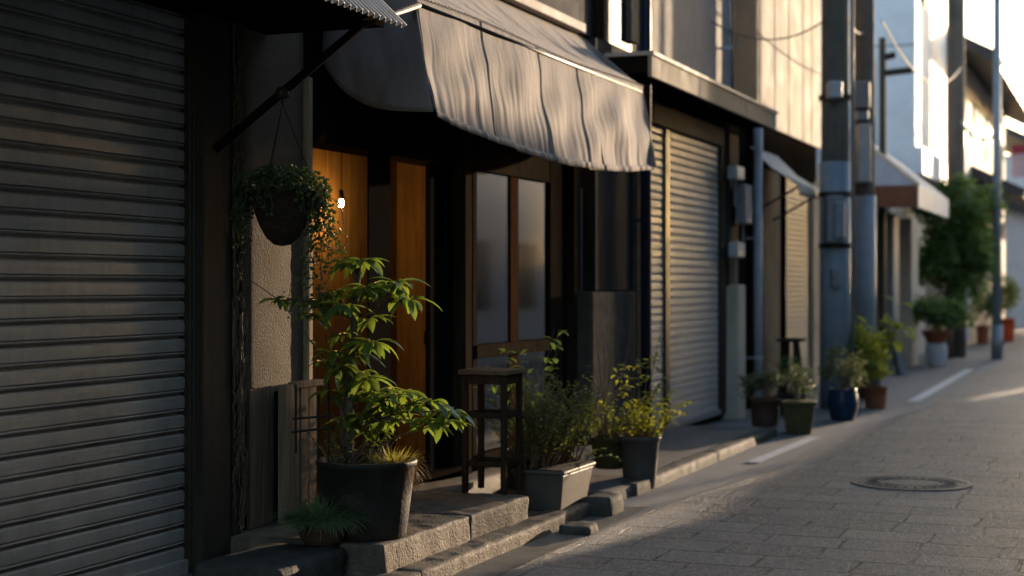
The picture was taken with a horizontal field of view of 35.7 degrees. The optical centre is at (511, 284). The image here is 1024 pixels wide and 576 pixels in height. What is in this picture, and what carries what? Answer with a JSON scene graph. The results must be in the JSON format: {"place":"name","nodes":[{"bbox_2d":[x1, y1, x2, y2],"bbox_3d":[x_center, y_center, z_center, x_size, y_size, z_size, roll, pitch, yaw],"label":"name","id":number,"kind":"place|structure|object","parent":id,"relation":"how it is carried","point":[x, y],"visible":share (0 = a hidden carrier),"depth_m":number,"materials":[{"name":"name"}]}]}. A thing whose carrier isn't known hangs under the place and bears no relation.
{"place":"outdoors","nodes":[
{"label":"outdoors","id":0,"kind":"place"},
{"bbox_2d":[184,510,538,575],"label":"pavement","id":1,"kind":"structure","parent":0,"point":[529,512],"depth_m":6.76,"materials":[{"name":"concrete"}]},
{"bbox_2d":[193,542,345,575],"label":"stone block","id":2,"kind":"structure","parent":1,"relation":"on","point":[271,559],"depth_m":6.46,"materials":[{"name":"grey stone"}]},
{"bbox_2d":[461,374,569,489],"bbox_3d":[0.049,0.812,8.935,0.679,0.656,0.315,0,0,-6],"label":"potted plant","id":3,"kind":"object","parent":1,"relation":"on","point":[511,484],"visible":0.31,"depth_m":8.89,"materials":[{"name":"green plant"}]},
{"bbox_2d":[485,356,627,510],"bbox_3d":[0.221,0.806,8.856,0.665,0.848,0.813,0,0,21],"label":"long planter","id":4,"kind":"object","parent":1,"relation":"on","point":[551,480],"visible":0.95,"depth_m":8.72,"materials":[{"name":"plastic"}]},
{"bbox_2d":[507,426,759,498],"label":"pavement","id":5,"kind":"structure","parent":0,"point":[676,444],"depth_m":11.98,"materials":[{"name":"concrete"}]},
{"bbox_2d":[243,0,640,528],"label":"cafe building","id":6,"kind":"structure","parent":5,"relation":"on","point":[495,246],"depth_m":9.79,"materials":[{"name":"plaster"},{"name":"timber"},{"name":"dark stained wood"}]},
{"bbox_2d":[245,384,282,528],"bbox_3d":[-1.116,0.783,7.339,0.026,0.634,0.395,0,0,21],"label":"slatted panel","id":7,"kind":"object","parent":6,"relation":"attached to","point":[259,430],"visible":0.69,"depth_m":7.25,"materials":[{"name":"wood"}]},
{"bbox_2d":[337,153,344,206],"bbox_3d":[-0.998,-0.776,9.300,0.044,0.648,0.044,0,0,21],"label":"pendant lamp","id":8,"kind":"object","parent":6,"relation":"hanging from","point":[341,197],"visible":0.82,"depth_m":9.29,"materials":[{"name":"white glass"}]},
{"bbox_2d":[211,0,655,171],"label":"canvas awning","id":9,"kind":"object","parent":6,"relation":"attached to","point":[505,74],"visible":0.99,"depth_m":8.60,"materials":[{"name":"grey fabric"}]},
{"bbox_2d":[229,104,350,318],"bbox_3d":[-0.975,-0.315,6.868,0.465,0.928,0.436,0,0,-40],"label":"hanging basket","id":10,"kind":"object","parent":9,"relation":"hanging from","point":[287,208],"visible":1,"depth_m":6.80,"materials":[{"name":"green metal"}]},
{"bbox_2d":[424,163,453,470],"bbox_3d":[-0.424,0.201,9.386,0.070,1.798,0.448,0,0,21],"label":"sliding door","id":11,"kind":"structure","parent":6,"relation":"in","point":[438,333],"depth_m":9.32,"materials":[{"name":"black wood"}]},
{"bbox_2d":[448,130,580,474],"bbox_3d":[0.035,0.042,10.506,0.170,2.185,2.151,0,0,21],"label":"sliding door","id":12,"kind":"structure","parent":6,"relation":"in","point":[516,216],"depth_m":10.29,"materials":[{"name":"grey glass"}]},
{"bbox_2d":[592,0,631,51],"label":"upper window","id":13,"kind":"structure","parent":6,"relation":"in","point":[608,16],"depth_m":12.03,"materials":[{"name":"clear glass"}]},
{"bbox_2d":[631,0,651,433],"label":"downpipe","id":14,"kind":"object","parent":6,"relation":"attached to","point":[645,220],"visible":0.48,"depth_m":12.25,"materials":[{"name":"black metal"}]},
{"bbox_2d":[486,328,568,456],"bbox_3d":[0.108,0.699,9.560,0.424,0.883,0.603,0,0,21],"label":"potted plant","id":15,"kind":"object","parent":5,"relation":"on","point":[554,346],"visible":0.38,"depth_m":9.46,"materials":[{"name":"green plant"}]},
{"bbox_2d":[576,312,645,468],"bbox_3d":[0.653,0.672,10.167,0.470,0.996,0.452,0,0,-12],"label":"potted plant","id":16,"kind":"object","parent":5,"relation":"on","point":[611,442],"visible":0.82,"depth_m":10.09,"materials":[{"name":"green plant"}]},
{"bbox_2d":[592,340,691,488],"bbox_3d":[0.818,0.823,10.105,0.495,0.935,0.554,0,0,-43],"label":"potted plant","id":17,"kind":"object","parent":5,"relation":"on","point":[639,454],"visible":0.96,"depth_m":10.04,"materials":[{"name":"green plant"}]},
{"bbox_2d":[498,328,1023,575],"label":"road","id":18,"kind":"structure","parent":0,"point":[818,513],"depth_m":8.97,"materials":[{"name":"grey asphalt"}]},
{"bbox_2d":[0,0,406,575],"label":"shop building","id":19,"kind":"structure","parent":18,"relation":"on","point":[114,305],"depth_m":6.35,"materials":[{"name":"grey metal"}]},
{"bbox_2d":[230,22,247,535],"bbox_3d":[-1.267,-0.100,7.057,0.162,2.603,0.121,0,0,21],"label":"dried creeper","id":20,"kind":"object","parent":19,"relation":"attached to","point":[238,289],"visible":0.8,"depth_m":7.02,"materials":[{"name":"plant"}]},
{"bbox_2d":[372,503,590,575],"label":"kerb","id":21,"kind":"structure","parent":18,"relation":"on","point":[473,552],"depth_m":7.59,"materials":[{"name":"stone"}]},
{"bbox_2d":[604,0,777,434],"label":"shuttered building","id":22,"kind":"structure","parent":18,"relation":"on","point":[703,118],"depth_m":14.13,"materials":[{"name":"grey metal"}]},
{"bbox_2d":[719,0,731,87],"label":"downpipe","id":23,"kind":"object","parent":22,"relation":"attached to","point":[726,47],"visible":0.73,"depth_m":14.88,"materials":[{"name":"grey metal"}]},
{"bbox_2d":[727,165,743,205],"bbox_3d":[2.118,-0.930,15.063,0.100,0.376,0.303,0,0,21],"label":"meter box","id":24,"kind":"object","parent":22,"relation":"attached to","point":[735,173],"visible":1,"depth_m":14.94,"materials":[{"name":"grey metal"}]},
{"bbox_2d":[728,242,744,283],"bbox_3d":[2.132,-0.206,15.098,0.100,0.394,0.279,0,0,21],"label":"meter box","id":25,"kind":"object","parent":22,"relation":"attached to","point":[736,250],"visible":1,"depth_m":14.98,"materials":[{"name":"grey metal"}]},
{"bbox_2d":[735,184,751,241],"bbox_3d":[2.240,-0.650,15.375,0.100,0.630,0.315,0,0,21],"label":"meter box","id":26,"kind":"object","parent":22,"relation":"attached to","point":[743,211],"visible":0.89,"depth_m":15.24,"materials":[{"name":"grey metal"}]},
{"bbox_2d":[746,128,762,396],"bbox_3d":[2.433,-0.175,15.974,0.175,2.850,0.100,0,0,21],"label":"downpipe","id":27,"kind":"object","parent":22,"relation":"attached to","point":[757,238],"visible":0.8,"depth_m":15.92,"materials":[{"name":"grey metal"}]},
{"bbox_2d":[619,427,776,495],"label":"kerb","id":28,"kind":"structure","parent":18,"relation":"on","point":[673,471],"depth_m":11.31,"materials":[{"name":"concrete"}]},
{"bbox_2d":[748,0,820,408],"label":"tan building","id":29,"kind":"structure","parent":18,"relation":"on","point":[790,80],"depth_m":18.17,"materials":[{"name":"beige paint"}]},
{"bbox_2d":[763,167,779,396],"bbox_3d":[2.819,-0.015,17.357,0.040,2.470,0.822,0,0,21],"label":"door","id":30,"kind":"structure","parent":29,"relation":"in","point":[771,178],"depth_m":17.31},
{"bbox_2d":[750,146,819,220],"bbox_3d":[2.862,-1.044,16.613,0.550,0.717,1.324,0,0,21],"label":"awning","id":31,"kind":"object","parent":29,"relation":"attached to","point":[781,167],"visible":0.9,"depth_m":16.51,"materials":[{"name":"grey metal"}]},
{"bbox_2d":[816,0,946,354],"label":"white building","id":32,"kind":"structure","parent":18,"relation":"on","point":[915,123],"depth_m":26.17,"materials":[{"name":"white paint"}]},
{"bbox_2d":[816,128,948,372],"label":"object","id":33,"kind":"structure","parent":32,"relation":"attached to","point":[898,183],"depth_m":23.30,"materials":[{"name":"white"}]},
{"bbox_2d":[920,0,942,31],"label":"window","id":34,"kind":"structure","parent":32,"relation":"in","point":[924,2],"depth_m":28.32,"materials":[{"name":"white glass"}]},
{"bbox_2d":[850,475,972,490],"bbox_3d":[2.608,1.292,10.400,0.780,0.012,0.780,0,0,21],"label":"manhole cover","id":35,"kind":"object","parent":18,"relation":"on","point":[908,483],"visible":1,"depth_m":10.35,"materials":[{"name":"metal"}]},
{"bbox_2d":[971,280,1004,343],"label":"potted plant","id":36,"kind":"object","parent":18,"relation":"on","point":[982,331],"visible":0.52,"depth_m":34.76,"materials":[{"name":"green plant"}]},
{"bbox_2d":[1002,273,1020,341],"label":"potted plant","id":37,"kind":"object","parent":18,"relation":"on","point":[1008,324],"visible":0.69,"depth_m":36.26,"materials":[{"name":"green plant"}]},
{"bbox_2d":[544,351,1014,554],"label":"sidewalk","id":38,"kind":"structure","parent":0,"point":[922,376],"depth_m":14.55,"materials":[{"name":"concrete"}]},
{"bbox_2d":[230,444,592,575],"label":"doorstep","id":39,"kind":"object","parent":38,"relation":"on","point":[445,513],"visible":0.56,"depth_m":7.50,"materials":[{"name":"stone"}]},
{"bbox_2d":[274,379,322,523],"bbox_3d":[-0.999,0.777,7.478,0.064,0.647,0.361,0,0,21],"label":"slatted panel","id":40,"kind":"object","parent":39,"relation":"on","point":[294,473],"visible":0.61,"depth_m":7.37,"materials":[{"name":"wood"}]},
{"bbox_2d":[291,380,333,462],"bbox_3d":[-0.876,0.606,7.000,0.187,0.377,0.012,0,0,0],"label":"wire trellis","id":41,"kind":"object","parent":40,"relation":"attached to","point":[317,429],"visible":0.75,"depth_m":7.00,"materials":[{"name":"brown metal"}]},
{"bbox_2d":[267,490,374,546],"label":"potted grass","id":42,"kind":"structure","parent":39,"relation":"on","point":[323,525],"depth_m":6.71,"materials":[{"name":"plant"}]},
{"bbox_2d":[248,257,477,541],"bbox_3d":[-0.641,0.489,6.990,0.934,1.221,0.566,0,0,21],"label":"potted tree","id":43,"kind":"object","parent":39,"relation":"on","point":[379,484],"visible":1,"depth_m":6.92,"materials":[{"name":"green plant"}]},
{"bbox_2d":[458,367,525,494],"bbox_3d":[-0.104,0.775,8.476,0.280,0.651,0.285,0,0,21],"label":"wooden stool","id":44,"kind":"object","parent":39,"relation":"on","point":[481,377],"visible":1,"depth_m":8.40,"materials":[{"name":"brown wood"}]},
{"bbox_2d":[452,506,647,575],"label":"gutter","id":45,"kind":"object","parent":38,"relation":"on","point":[516,557],"visible":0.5,"depth_m":7.74,"materials":[{"name":"concrete"}]},
{"bbox_2d":[558,521,597,535],"bbox_3d":[0.350,1.278,8.319,0.188,0.065,0.206,0,0,21],"label":"stone block","id":46,"kind":"object","parent":45,"relation":"on","point":[587,528],"visible":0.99,"depth_m":8.25,"materials":[{"name":"stone"}]},
{"bbox_2d":[580,492,623,516],"bbox_3d":[0.506,1.252,9.009,0.196,0.130,0.270,0,0,21],"label":"stone block","id":47,"kind":"object","parent":45,"relation":"on","point":[603,504],"depth_m":8.90,"materials":[{"name":"grey stone"}]},
{"bbox_2d":[721,285,744,420],"bbox_3d":[2.131,0.650,15.344,0.180,1.300,0.309,0,0,21],"label":"gate post","id":48,"kind":"object","parent":38,"relation":"on","point":[735,340],"visible":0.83,"depth_m":15.20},
{"bbox_2d":[735,364,786,426],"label":"potted plant","id":49,"kind":"object","parent":38,"relation":"on","point":[764,411],"visible":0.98,"depth_m":13.97,"materials":[{"name":"green plant"}]},
{"bbox_2d":[748,437,819,462],"bbox_3d":[2.153,1.288,12.498,0.100,0.001,2.065,0,0,23],"label":"road marking","id":50,"kind":"object","parent":38,"relation":"on","point":[782,450],"visible":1,"depth_m":12.40,"materials":[{"name":"paint"}]},
{"bbox_2d":[774,352,805,415],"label":"potted plant","id":51,"kind":"object","parent":38,"relation":"on","point":[787,394],"visible":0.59,"depth_m":15.51,"materials":[{"name":"green plant"}]},
{"bbox_2d":[776,338,805,406],"bbox_3d":[2.986,0.935,17.025,0.244,0.718,0.438,0,0,21],"label":"trestle stool","id":52,"kind":"object","parent":38,"relation":"on","point":[786,347],"visible":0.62,"depth_m":16.95,"materials":[{"name":"brown wood"}]},
{"bbox_2d":[781,358,817,434],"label":"potted plant","id":53,"kind":"object","parent":38,"relation":"on","point":[798,413],"visible":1,"depth_m":13.77,"materials":[{"name":"green plant"}]},
{"bbox_2d":[819,0,854,408],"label":"utility pole","id":54,"kind":"object","parent":38,"relation":"on","point":[837,242],"visible":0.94,"depth_m":16.51,"materials":[{"name":"concrete"}]},
{"bbox_2d":[711,20,824,39],"bbox_3d":[2.539,-2.551,15.564,0.018,0.413,2.515,0,0,35],"label":"cable","id":55,"kind":"object","parent":54,"relation":"attached to","point":[724,28],"visible":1,"depth_m":15.38,"materials":[{"name":"black rubber"}]},
{"bbox_2d":[834,201,844,238],"bbox_3d":[3.356,-0.660,16.396,0.102,0.384,0.240,0,0,0],"label":"box door","id":56,"kind":"structure","parent":54,"relation":"in","point":[839,206],"depth_m":16.28,"materials":[{"name":"metal"}]},
{"bbox_2d":[849,18,863,34],"bbox_3d":[3.752,-2.912,17.534,0.028,0.199,1.721,0,0,20],"label":"cable","id":57,"kind":"object","parent":54,"relation":"attached to","point":[857,32],"visible":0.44,"depth_m":17.82,"materials":[{"name":"black rubber"}]},
{"bbox_2d":[815,343,870,420],"bbox_3d":[3.155,0.929,15.227,0.512,0.734,0.520,0,0,6],"label":"potted plant","id":58,"kind":"object","parent":38,"relation":"on","point":[842,403],"visible":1,"depth_m":15.13,"materials":[{"name":"green plant"}]},
{"bbox_2d":[854,0,875,396],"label":"utility pole","id":59,"kind":"object","parent":38,"relation":"on","point":[865,196],"visible":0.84,"depth_m":18.32,"materials":[{"name":"concrete"}]},
{"bbox_2d":[841,321,888,408],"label":"potted plant","id":60,"kind":"object","parent":38,"relation":"on","point":[875,397],"visible":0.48,"depth_m":16.60,"materials":[{"name":"green plant"}]},
{"bbox_2d":[855,340,893,386],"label":"potted plant","id":61,"kind":"object","parent":38,"relation":"on","point":[876,364],"visible":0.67,"depth_m":16.57,"materials":[{"name":"green plant"}]},
{"bbox_2d":[855,296,914,398],"bbox_3d":[4.138,0.713,18.184,1.021,1.166,0.909,0,0,-3],"label":"potted plant","id":62,"kind":"object","parent":38,"relation":"on","point":[897,345],"visible":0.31,"depth_m":18.03,"materials":[{"name":"green plant"}]},
{"bbox_2d":[879,37,912,370],"bbox_3d":[5.509,-1.121,22.858,0.476,4.843,0.100,0,0,0],"label":"antenna mast","id":63,"kind":"object","parent":38,"relation":"on","point":[884,56],"visible":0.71,"depth_m":22.82,"materials":[{"name":"grey metal"}]},
{"bbox_2d":[888,317,906,374],"bbox_3d":[5.529,0.880,22.966,0.250,0.820,0.300,0,0,0],"label":"leaning board","id":64,"kind":"object","parent":38,"relation":"on","point":[899,365],"visible":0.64,"depth_m":22.82,"materials":[{"name":"wood"}]},
{"bbox_2d":[908,369,973,401],"bbox_3d":[5.696,1.288,20.900,0.130,0.001,7.208,0,0,21],"label":"road marking","id":65,"kind":"object","parent":38,"relation":"on","point":[927,393],"visible":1,"depth_m":20.13,"materials":[{"name":"paint"}]},
{"bbox_2d":[911,292,979,366],"bbox_3d":[6.702,0.705,25.261,1.396,1.183,1.265,0,0,21],"label":"potted plant","id":66,"kind":"object","parent":38,"relation":"on","point":[940,312],"visible":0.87,"depth_m":25.11,"materials":[{"name":"green plant"}]},
{"bbox_2d":[946,0,965,357],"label":"utility pole","id":67,"kind":"object","parent":38,"relation":"on","point":[955,86],"visible":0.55,"depth_m":28.35,"materials":[{"name":"concrete"}]},
{"bbox_2d":[881,19,961,83],"bbox_3d":[6.150,-3.392,23.407,0.024,1.036,10.774,0,0,21],"label":"cable","id":68,"kind":"object","parent":67,"relation":"attached to","point":[904,58],"visible":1,"depth_m":21.00,"materials":[{"name":"black rubber"}]},
{"bbox_2d":[961,121,992,141],"bbox_3d":[8.218,-2.713,28.034,0.059,0.408,0.826,0,0,-34],"label":"cable","id":69,"kind":"object","parent":67,"relation":"attached to","point":[963,125],"visible":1,"depth_m":28.08,"materials":[{"name":"black rubber"}]},
{"bbox_2d":[908,172,1009,358],"bbox_3d":[7.731,-0.347,27.908,1.938,3.299,1.810,0,0,21],"label":"street tree","id":70,"kind":"object","parent":38,"relation":"on","point":[940,255],"visible":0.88,"depth_m":27.59,"materials":[{"name":"green plant"}]},
{"bbox_2d":[991,0,1002,358],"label":"lamp post","id":71,"kind":"object","parent":38,"relation":"on","point":[996,339],"visible":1,"depth_m":27.64,"materials":[{"name":"metal"}]},
{"bbox_2d":[925,27,1023,348],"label":"tiled house","id":72,"kind":"structure","parent":0,"point":[978,101],"depth_m":35.48,"materials":[{"name":"paint"}]},
{"bbox_2d":[965,94,990,166],"bbox_3d":[10.960,-3.450,37.211,0.080,1.100,10.700,0,0,21],"label":"window","id":73,"kind":"structure","parent":72,"relation":"in","point":[975,111],"depth_m":35.94,"materials":[{"name":"white glass"}]},
{"bbox_2d":[1012,145,1023,176],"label":"shop sign","id":74,"kind":"object","parent":72,"relation":"attached to","point":[1017,160],"visible":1,"depth_m":44.01,"materials":[{"name":"red metal"}]},
{"bbox_2d":[946,0,1023,154],"label":"sky","id":75,"kind":"structure","parent":0,"point":[978,13],"materials":[{"name":"white"}]},
{"bbox_2d":[1005,125,1023,327],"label":"end house","id":76,"kind":"structure","parent":0,"point":[1014,244],"depth_m":47.78,"materials":[{"name":"white paint"}]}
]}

